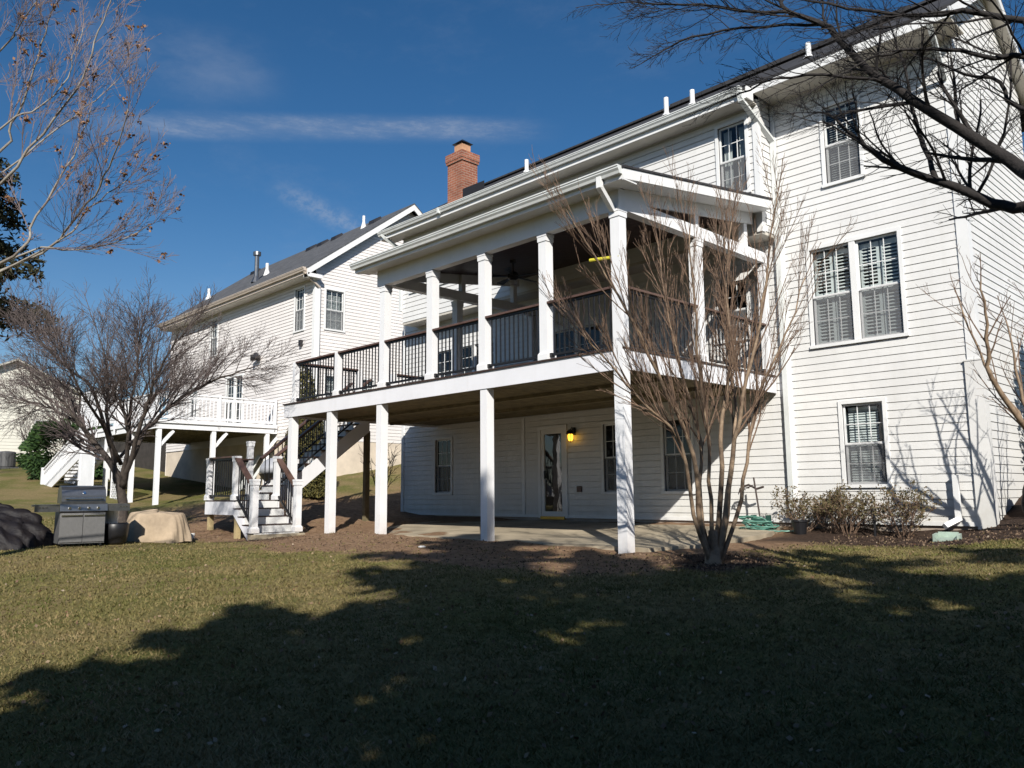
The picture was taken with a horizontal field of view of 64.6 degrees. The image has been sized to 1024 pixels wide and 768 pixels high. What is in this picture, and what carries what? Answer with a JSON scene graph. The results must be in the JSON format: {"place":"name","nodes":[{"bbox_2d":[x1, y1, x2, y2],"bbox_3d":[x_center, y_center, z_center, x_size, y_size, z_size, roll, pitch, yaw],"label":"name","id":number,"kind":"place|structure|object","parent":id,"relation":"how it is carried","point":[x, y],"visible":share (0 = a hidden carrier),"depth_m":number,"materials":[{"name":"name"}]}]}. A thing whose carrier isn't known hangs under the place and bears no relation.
{"place":"outdoors","nodes":[
{"label":"outdoors","id":0,"kind":"place"},
{"bbox_2d":[258,458,272,482],"bbox_3d":[-7.612,2.896,25.924,0.950,1.068,0.960,7,-11,-44],"label":"kettle grill","id":1,"kind":"object","parent":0,"point":[261,470],"visible":0.28,"depth_m":25.58,"materials":[{"name":"grey metal"}]},
{"bbox_2d":[0,460,1023,767],"bbox_3d":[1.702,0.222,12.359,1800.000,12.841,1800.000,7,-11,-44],"label":"ground","id":2,"kind":"structure","parent":0,"point":[176,494],"depth_m":6.77,"materials":[{"name":"green plant"}]},
{"bbox_2d":[0,451,18,468],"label":"air conditioner","id":3,"kind":"object","parent":2,"relation":"on","point":[7,460],"visible":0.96,"depth_m":42.64,"materials":[{"name":"grey metal"}]},
{"bbox_2d":[0,157,62,341],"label":"conifer tree","id":4,"kind":"object","parent":2,"relation":"on","point":[6,249],"visible":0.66,"depth_m":63.76,"materials":[{"name":"green plant"}]},
{"bbox_2d":[0,503,63,549],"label":"tarp pile","id":5,"kind":"object","parent":2,"relation":"on","point":[21,528],"visible":0.97,"depth_m":15.24,"materials":[{"name":"black plastic"}]},
{"bbox_2d":[6,400,58,452],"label":"bare shrub","id":6,"kind":"object","parent":2,"relation":"on","point":[21,432],"visible":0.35,"depth_m":43.60,"materials":[{"name":"brown plant"}]},
{"bbox_2d":[0,358,80,457],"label":"gabled house","id":7,"kind":"structure","parent":2,"relation":"on","point":[9,442],"depth_m":48.69,"materials":[{"name":"beige"}]},
{"bbox_2d":[15,418,102,479],"bbox_3d":[-20.833,3.196,37.989,3.936,3.216,4.730,7,-11,-44],"label":"evergreen shrub","id":8,"kind":"object","parent":2,"relation":"on","point":[36,462],"visible":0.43,"depth_m":36.74,"materials":[{"name":"green plant"}]},
{"bbox_2d":[38,356,96,443],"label":"bare tree","id":9,"kind":"object","parent":2,"relation":"on","point":[69,392],"visible":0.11,"depth_m":42.77,"materials":[{"name":"brown plant"}]},
{"bbox_2d":[31,486,129,546],"bbox_3d":[-8.187,2.499,15.373,1.602,1.129,0.694,5,-10,-37],"label":"gas grill","id":10,"kind":"object","parent":2,"relation":"on","point":[80,513],"visible":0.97,"depth_m":15.15,"materials":[{"name":"metal"}]},
{"bbox_2d":[59,513,82,542],"bbox_3d":[-8.160,2.660,15.004,0.369,0.534,0.045,5,-10,-37],"label":"cabinet door","id":11,"kind":"structure","parent":10,"relation":"in","point":[71,524],"depth_m":15.00,"materials":[{"name":"metal"}]},
{"bbox_2d":[82,512,104,541],"bbox_3d":[-7.860,2.688,15.232,0.369,0.534,0.045,5,-10,-37],"label":"cabinet door","id":12,"kind":"structure","parent":10,"relation":"in","point":[93,523],"depth_m":15.23,"materials":[{"name":"metal"}]},
{"bbox_2d":[0,0,185,272],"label":"sweetgum tree","id":13,"kind":"object","parent":2,"relation":"on","point":[22,17],"visible":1,"depth_m":10.35,"materials":[{"name":"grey plant"}]},
{"bbox_2d":[98,511,118,543],"bbox_3d":[-7.864,2.779,15.883,0.320,0.710,0.320,7,-11,-44],"label":"bucket","id":14,"kind":"object","parent":2,"relation":"on","point":[112,517],"visible":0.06,"depth_m":15.79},
{"bbox_2d":[104,523,128,544],"bbox_3d":[-7.695,2.901,15.721,0.475,0.400,0.480,7,-11,-44],"label":"plant pot","id":15,"kind":"object","parent":2,"relation":"on","point":[116,533],"visible":0.9,"depth_m":15.54,"materials":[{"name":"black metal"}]},
{"bbox_2d":[0,264,306,522],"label":"bare tree","id":16,"kind":"object","parent":2,"relation":"on","point":[107,386],"visible":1,"depth_m":17.27,"materials":[{"name":"brown plant"}]},
{"bbox_2d":[40,384,277,504],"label":"raised deck","id":17,"kind":"structure","parent":2,"relation":"on","point":[77,469],"depth_m":30.87,"materials":[{"name":"white wood"}]},
{"bbox_2d":[126,509,191,543],"bbox_3d":[-7.323,2.938,16.790,1.409,0.689,0.859,0,-8,-7],"label":"fabric cover","id":18,"kind":"object","parent":2,"relation":"on","point":[154,525],"visible":0.97,"depth_m":16.45,"materials":[{"name":"beige fabric"}]},
{"bbox_2d":[241,455,260,489],"bbox_3d":[-10.325,3.489,31.798,0.813,1.397,0.299,4,-9,-32],"label":"leaning board","id":19,"kind":"object","parent":2,"relation":"on","point":[257,458],"visible":0.36,"depth_m":31.90,"materials":[{"name":"white wood"}]},
{"bbox_2d":[253,464,261,478],"bbox_3d":[-9.941,3.530,31.394,0.787,1.140,0.182,4,-9,-32],"label":"leaning board","id":20,"kind":"object","parent":2,"relation":"on","point":[255,474],"visible":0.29,"depth_m":31.40,"materials":[{"name":"white wood"}]},
{"bbox_2d":[113,203,422,487],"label":"gabled house","id":21,"kind":"structure","parent":2,"relation":"on","point":[322,297],"depth_m":32.13,"materials":[{"name":"beige plastic"}]},
{"bbox_2d":[188,386,197,420],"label":"window","id":22,"kind":"structure","parent":21,"relation":"in","point":[192,405],"depth_m":37.40,"materials":[{"name":"clear glass"}]},
{"bbox_2d":[209,317,218,355],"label":"window","id":23,"kind":"structure","parent":21,"relation":"in","point":[214,342],"depth_m":36.36,"materials":[{"name":"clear glass"}]},
{"bbox_2d":[224,373,243,422],"bbox_3d":[-11.574,0.758,34.307,0.500,2.220,1.630,7,-11,-44],"label":"french door","id":24,"kind":"structure","parent":21,"relation":"in","point":[231,390],"depth_m":34.69,"materials":[{"name":"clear glass"}]},
{"bbox_2d":[292,285,305,333],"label":"window","id":25,"kind":"structure","parent":21,"relation":"in","point":[299,293],"depth_m":31.05,"materials":[{"name":"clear glass"}]},
{"bbox_2d":[323,287,345,332],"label":"window","id":26,"kind":"structure","parent":21,"relation":"in","point":[334,303],"depth_m":30.81,"materials":[{"name":"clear glass"}]},
{"bbox_2d":[324,374,344,396],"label":"window","id":27,"kind":"structure","parent":21,"relation":"in","point":[324,374],"depth_m":30.33,"materials":[{"name":"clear glass"}]},
{"bbox_2d":[363,378,374,389],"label":"window","id":28,"kind":"structure","parent":21,"relation":"in","point":[364,378],"depth_m":31.44,"materials":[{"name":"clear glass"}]},
{"bbox_2d":[204,379,370,539],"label":"deck stairs","id":29,"kind":"structure","parent":2,"relation":"on","point":[253,510],"depth_m":19.08,"materials":[{"name":"white wood"}]},
{"bbox_2d":[284,366,321,495],"bbox_3d":[-6.452,1.502,25.115,1.569,4.474,1.525,7,-11,-44],"label":"arborvitae","id":30,"kind":"object","parent":2,"relation":"on","point":[300,432],"visible":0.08,"depth_m":24.88,"materials":[{"name":"green plant"}]},
{"bbox_2d":[302,420,325,498],"bbox_3d":[-5.932,2.077,24.733,0.908,3.430,0.966,7,-11,-44],"label":"arborvitae","id":31,"kind":"object","parent":2,"relation":"on","point":[317,484],"visible":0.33,"depth_m":24.34,"materials":[{"name":"green plant"}]},
{"bbox_2d":[358,444,399,488],"bbox_3d":[-3.957,2.751,24.223,1.287,2.103,1.401,1,-8,-10],"label":"bare shrub","id":32,"kind":"object","parent":2,"relation":"on","point":[389,462],"visible":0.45,"depth_m":24.28,"materials":[{"name":"brown plant"}]},
{"bbox_2d":[0,510,1023,767],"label":"grass","id":33,"kind":"structure","parent":2,"relation":"on","point":[508,730],"depth_m":5.80,"materials":[{"name":"green plant"}]},
{"bbox_2d":[0,521,1023,767],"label":"fallen leaves","id":34,"kind":"object","parent":2,"relation":"on","point":[764,691],"visible":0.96,"depth_m":5.58,"materials":[{"name":"brown plant"}]},
{"bbox_2d":[283,164,776,553],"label":"covered deck","id":35,"kind":"structure","parent":2,"relation":"on","point":[482,249],"depth_m":15.18,"materials":[{"name":"white wood"}]},
{"bbox_2d":[492,260,538,284],"bbox_3d":[0.056,-2.437,17.805,1.316,0.550,1.378,7,-11,-44],"label":"ceiling fan","id":36,"kind":"object","parent":35,"relation":"hanging from","point":[513,276],"visible":0.97,"depth_m":17.70,"materials":[{"name":"black metal"}]},
{"bbox_2d":[387,520,783,551],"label":"patio","id":37,"kind":"structure","parent":2,"relation":"on","point":[649,537],"depth_m":15.40,"materials":[{"name":"concrete"}]},
{"bbox_2d":[193,522,1023,575],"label":"bark chips","id":38,"kind":"object","parent":2,"relation":"on","point":[836,540],"visible":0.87,"depth_m":11.84,"materials":[{"name":"brown wood"}]},
{"bbox_2d":[529,136,857,564],"bbox_3d":[2.132,-0.500,10.512,4.669,5.896,1.985,3,-8,-23],"label":"crepe myrtle","id":39,"kind":"object","parent":2,"relation":"on","point":[714,544],"visible":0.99,"depth_m":10.58,"materials":[{"name":"beige plant"}]},
{"bbox_2d":[377,0,1023,531],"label":"two storey house","id":40,"kind":"structure","parent":2,"relation":"on","point":[877,388],"depth_m":15.59,"materials":[{"name":"white plastic"}]},
{"bbox_2d":[432,436,452,494],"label":"window","id":41,"kind":"structure","parent":40,"relation":"in","point":[442,446],"depth_m":23.21,"materials":[{"name":"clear glass"}]},
{"bbox_2d":[439,338,495,376],"bbox_3d":[-1.210,-0.139,22.757,0.500,1.910,2.700,7,-11,-44],"label":"french door","id":42,"kind":"structure","parent":40,"relation":"in","point":[494,339],"depth_m":23.18,"materials":[{"name":"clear glass"}]},
{"bbox_2d":[537,424,568,519],"bbox_3d":[1.016,2.161,19.865,0.150,2.280,0.970,7,-11,-44],"label":"storm door","id":43,"kind":"structure","parent":40,"relation":"in","point":[553,499],"depth_m":19.95,"materials":[{"name":"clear glass"}]},
{"bbox_2d":[555,320,602,357],"bbox_3d":[1.718,-0.519,19.755,0.500,1.810,1.680,7,-11,-44],"label":"window","id":44,"kind":"structure","parent":40,"relation":"in","point":[591,323],"depth_m":20.02,"materials":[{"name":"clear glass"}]},
{"bbox_2d":[600,420,616,493],"bbox_3d":[2.520,1.690,18.641,0.500,1.680,0.870,7,-11,-44],"label":"window","id":45,"kind":"structure","parent":40,"relation":"in","point":[607,428],"depth_m":18.81,"materials":[{"name":"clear glass"}]},
{"bbox_2d":[660,414,695,493],"bbox_3d":[3.688,1.519,17.446,0.500,1.680,0.870,7,-11,-44],"label":"window","id":46,"kind":"structure","parent":40,"relation":"in","point":[673,474],"depth_m":17.62,"materials":[{"name":"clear glass"}]},
{"bbox_2d":[712,275,752,343],"bbox_3d":[4.669,-1.492,16.805,0.500,1.320,0.880,7,-11,-44],"label":"window","id":47,"kind":"structure","parent":40,"relation":"in","point":[738,301],"depth_m":16.95,"materials":[{"name":"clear glass"}]},
{"bbox_2d":[714,115,751,192],"bbox_3d":[4.593,-4.514,16.469,0.500,1.600,0.770,7,-11,-44],"label":"window","id":48,"kind":"structure","parent":40,"relation":"in","point":[731,137],"depth_m":16.53,"materials":[{"name":"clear glass"}]},
{"bbox_2d":[818,92,865,187],"bbox_3d":[6.363,-4.569,15.430,0.500,1.640,0.820,7,-11,-44],"label":"window","id":49,"kind":"structure","parent":40,"relation":"in","point":[839,163],"depth_m":15.53,"materials":[{"name":"white glass"}]},
{"bbox_2d":[805,226,909,348],"bbox_3d":[6.432,-1.706,14.996,0.500,1.970,1.790,7,-11,-44],"label":"window","id":50,"kind":"structure","parent":40,"relation":"in","point":[863,299],"depth_m":14.94,"materials":[{"name":"white glass"}]},
{"bbox_2d":[837,397,892,487],"bbox_3d":[6.449,1.074,14.627,0.500,1.580,0.890,7,-11,-44],"label":"window","id":51,"kind":"structure","parent":40,"relation":"in","point":[863,423],"depth_m":14.67,"materials":[{"name":"white glass"}]},
{"bbox_2d":[738,477,763,516],"bbox_3d":[4.630,2.340,15.572,0.174,1.088,0.632,3,-9,-27],"label":"garden stake","id":52,"kind":"object","parent":2,"relation":"on","point":[754,487],"visible":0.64,"depth_m":15.51,"materials":[{"name":"metal"}]},
{"bbox_2d":[738,515,793,531],"bbox_3d":[4.734,2.576,14.851,0.535,0.330,1.324,7,-11,-44],"label":"garden hose","id":53,"kind":"object","parent":2,"relation":"on","point":[755,520],"visible":0.93,"depth_m":14.95,"materials":[{"name":"teal rubber"}]},
{"bbox_2d":[563,0,1023,225],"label":"bare tree","id":54,"kind":"object","parent":2,"relation":"on","point":[1010,161],"visible":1,"depth_m":6.15,"materials":[{"name":"brown plant"}]},
{"bbox_2d":[791,520,807,534],"bbox_3d":[5.095,2.535,14.331,0.290,0.260,0.290,7,-11,-44],"label":"plant pot","id":55,"kind":"object","parent":2,"relation":"on","point":[799,527],"visible":0.99,"depth_m":14.23,"materials":[{"name":"black plastic"}]},
{"bbox_2d":[770,485,848,531],"bbox_3d":[5.384,2.263,14.643,1.346,0.898,1.168,-2,-8,14],"label":"azalea shrub","id":56,"kind":"object","parent":2,"relation":"on","point":[801,508],"visible":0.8,"depth_m":14.67,"materials":[{"name":"green plant"}]},
{"bbox_2d":[804,482,872,532],"bbox_3d":[5.772,2.211,14.469,1.047,0.926,1.143,1,-8,-12],"label":"azalea shrub","id":57,"kind":"object","parent":2,"relation":"on","point":[830,494],"visible":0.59,"depth_m":14.41,"materials":[{"name":"green plant"}]},
{"bbox_2d":[807,479,904,533],"bbox_3d":[5.961,2.131,13.965,1.064,0.987,1.454,7,-11,-44],"label":"azalea shrub","id":58,"kind":"object","parent":2,"relation":"on","point":[859,512],"visible":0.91,"depth_m":13.92,"materials":[{"name":"brown plant"}]},
{"bbox_2d":[870,508,876,536],"bbox_3d":[6.042,2.363,13.511,0.095,0.590,0.100,7,-11,-44],"label":"path light","id":59,"kind":"object","parent":2,"relation":"on","point":[874,523],"visible":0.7,"depth_m":13.50,"materials":[{"name":"black metal"}]},
{"bbox_2d":[859,478,941,538],"bbox_3d":[6.486,2.058,13.410,1.174,0.986,1.105,1,-8,-8],"label":"azalea shrub","id":60,"kind":"object","parent":2,"relation":"on","point":[913,506],"visible":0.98,"depth_m":13.34,"materials":[{"name":"brown plant"}]},
{"bbox_2d":[932,532,961,541],"bbox_3d":[6.698,2.357,12.466,0.369,0.140,0.642,-5,-9,32],"label":"splash block","id":61,"kind":"object","parent":2,"relation":"on","point":[943,536],"depth_m":12.57,"materials":[{"name":"green plastic"}]},
{"bbox_2d":[922,246,1023,430],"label":"crepe myrtle","id":62,"kind":"object","parent":2,"relation":"on","point":[1014,411],"visible":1,"depth_m":11.58,"materials":[{"name":"beige plant"}]},
{"bbox_2d":[0,0,1023,424],"label":"sky","id":63,"kind":"structure","parent":0,"point":[289,123],"materials":[{"name":"blue"}]},
{"bbox_2d":[1021,486,1023,512],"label":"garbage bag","id":64,"kind":"object","parent":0,"point":[1022,503],"visible":1,"depth_m":13.02,"materials":[{"name":"black plastic"}]}
]}

